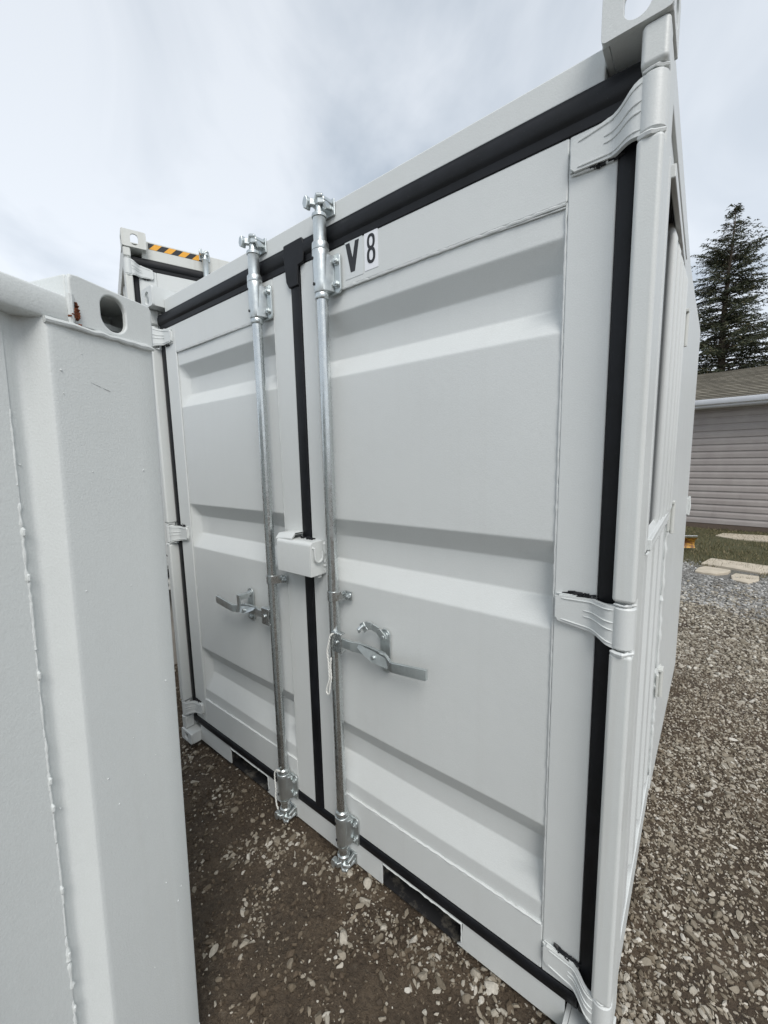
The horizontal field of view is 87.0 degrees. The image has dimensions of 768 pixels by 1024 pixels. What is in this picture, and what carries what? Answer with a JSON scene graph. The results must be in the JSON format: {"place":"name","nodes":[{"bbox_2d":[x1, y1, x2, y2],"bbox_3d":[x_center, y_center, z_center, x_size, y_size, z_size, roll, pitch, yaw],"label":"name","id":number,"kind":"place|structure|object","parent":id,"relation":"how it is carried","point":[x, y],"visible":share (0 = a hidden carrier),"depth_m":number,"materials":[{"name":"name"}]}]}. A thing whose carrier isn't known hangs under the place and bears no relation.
{"place":"outdoors","nodes":[
{"label":"outdoors","id":0,"kind":"place"},
{"bbox_2d":[0,0,767,370],"label":"sky","id":1,"kind":"structure","parent":0,"point":[186,125],"materials":[{"name":"white"}]},
{"bbox_2d":[174,526,767,1023],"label":"ground","id":2,"kind":"structure","parent":0,"point":[358,966],"depth_m":1.41,"materials":[{"name":"grey gravel"}]},
{"bbox_2d":[0,271,199,1023],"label":"shipping container","id":3,"kind":"object","parent":2,"relation":"on","point":[96,926],"visible":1,"depth_m":0.78,"materials":[{"name":"white metal"}]},
{"bbox_2d":[168,575,176,664],"bbox_3d":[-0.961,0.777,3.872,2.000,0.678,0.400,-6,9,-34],"label":"shipping container","id":4,"kind":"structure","parent":2,"relation":"on","point":[173,641],"depth_m":3.17,"materials":[{"name":"white metal"}]},
{"bbox_2d":[141,0,699,1023],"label":"shipping container","id":5,"kind":"object","parent":2,"relation":"on","point":[425,420],"visible":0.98,"depth_m":1.18,"materials":[{"name":"white metal"}]},
{"bbox_2d":[165,273,315,801],"bbox_3d":[-0.681,0.147,1.877,0.986,2.086,0.053,5,9,38],"label":"door","id":6,"kind":"structure","parent":5,"relation":"in","point":[210,356],"depth_m":1.83,"materials":[{"name":"grey paint"}]},
{"bbox_2d":[274,769,279,808],"bbox_3d":[-0.460,1.198,1.747,0.048,0.198,0.011,6,10,44],"label":"twisted cord","id":7,"kind":"object","parent":5,"relation":"attached to","point":[278,770],"visible":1,"depth_m":1.76,"materials":[{"name":"grey metal"}]},
{"bbox_2d":[326,633,333,694],"bbox_3d":[-0.192,0.539,1.435,0.048,0.242,0.013,5,9,38],"label":"twisted cord","id":8,"kind":"object","parent":5,"relation":"hanging from","point":[329,670],"visible":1,"depth_m":1.44,"materials":[{"name":"grey metal"}]},
{"bbox_2d":[300,126,618,990],"bbox_3d":[0.126,0.212,1.248,0.963,2.086,0.053,5,9,38],"label":"door","id":9,"kind":"structure","parent":5,"relation":"in","point":[470,365],"depth_m":1.12,"materials":[{"name":"grey paint"}]},
{"bbox_2d":[645,157,687,552],"bbox_3d":[0.881,-0.393,1.266,0.046,0.917,0.745,5,10,39],"label":"side window","id":10,"kind":"structure","parent":5,"relation":"in","point":[674,292],"depth_m":1.22,"materials":[{"name":"grey paint"}]},
{"bbox_2d":[648,251,699,788],"bbox_3d":[1.624,0.043,2.215,0.064,2.288,1.440,5,9,38],"label":"side door","id":11,"kind":"structure","parent":5,"relation":"in","point":[681,504],"depth_m":2.07,"materials":[{"name":"grey paint"}]},
{"bbox_2d":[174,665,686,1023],"bbox_3d":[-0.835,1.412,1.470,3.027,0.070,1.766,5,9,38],"label":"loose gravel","id":12,"kind":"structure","parent":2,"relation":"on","point":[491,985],"depth_m":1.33,"materials":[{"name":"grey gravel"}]},
{"bbox_2d":[614,628,767,1023],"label":"gravel","id":13,"kind":"structure","parent":2,"relation":"on","point":[722,1010],"depth_m":1.68,"materials":[{"name":"grey gravel"}]},
{"bbox_2d":[695,566,730,575],"bbox_3d":[4.362,0.796,5.383,0.395,0.046,0.318,-7,9,-38],"label":"stone slab","id":14,"kind":"object","parent":2,"relation":"on","point":[707,570],"depth_m":5.35,"materials":[{"name":"concrete"}]},
{"bbox_2d":[680,559,767,621],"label":"pale gravel","id":15,"kind":"structure","parent":2,"relation":"on","point":[761,582],"depth_m":4.58,"materials":[{"name":"grey gravel"}]},
{"bbox_2d":[686,366,767,532],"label":"garage","id":16,"kind":"structure","parent":2,"relation":"on","point":[728,482],"depth_m":8.14,"materials":[{"name":"grey plastic"}]},
{"bbox_2d":[690,203,767,374],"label":"spruce tree","id":17,"kind":"object","parent":2,"relation":"on","point":[722,349],"visible":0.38,"depth_m":13.56,"materials":[{"name":"green plant"}]},
{"bbox_2d":[701,558,767,574],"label":"stone slab","id":18,"kind":"object","parent":2,"relation":"on","point":[739,566],"depth_m":5.56,"materials":[{"name":"stone"}]},
{"bbox_2d":[715,533,767,541],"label":"stone slab","id":19,"kind":"object","parent":2,"relation":"on","point":[758,538],"depth_m":7.41,"materials":[{"name":"stone"}]},
{"bbox_2d":[731,573,758,583],"bbox_3d":[4.477,0.843,5.008,0.274,0.046,0.442,5,9,38],"label":"stone slab","id":20,"kind":"object","parent":2,"relation":"on","point":[745,580],"depth_m":4.99,"materials":[{"name":"concrete"}]},
{"bbox_2d":[675,578,767,683],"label":"beige gravel","id":21,"kind":"structure","parent":0,"point":[706,628],"depth_m":3.58,"materials":[{"name":"beige gravel"}]},
{"bbox_2d":[683,525,767,579],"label":"lawn grass","id":22,"kind":"structure","parent":0,"point":[744,553],"depth_m":6.55,"materials":[{"name":"green plant"}]},
{"bbox_2d":[744,344,767,367],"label":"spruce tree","id":23,"kind":"object","parent":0,"point":[756,358],"visible":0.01,"depth_m":13.84,"materials":[{"name":"green plant"}]},
{"bbox_3d":[-1.948,0.611,5.308,2.000,0.678,0.400,-6,9,-34],"label":"concrete block","id":24,"kind":"object","parent":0,"visible":0},
{"bbox_2d":[118,227,228,589],"bbox_3d":[-1.487,-0.838,4.391,2.166,2.423,2.588,-6,9,-34],"label":"shipping container","id":25,"kind":"object","parent":24,"relation":"on","point":[143,264],"visible":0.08,"depth_m":2.77,"materials":[{"name":"white metal"}]},
{"bbox_2d":[139,272,195,568],"bbox_3d":[-1.227,-0.648,3.127,0.986,2.063,0.053,-6,9,-34],"label":"door","id":26,"kind":"structure","parent":25,"relation":"in","point":[175,284],"depth_m":2.81,"materials":[{"name":"grey paint"}]}
]}

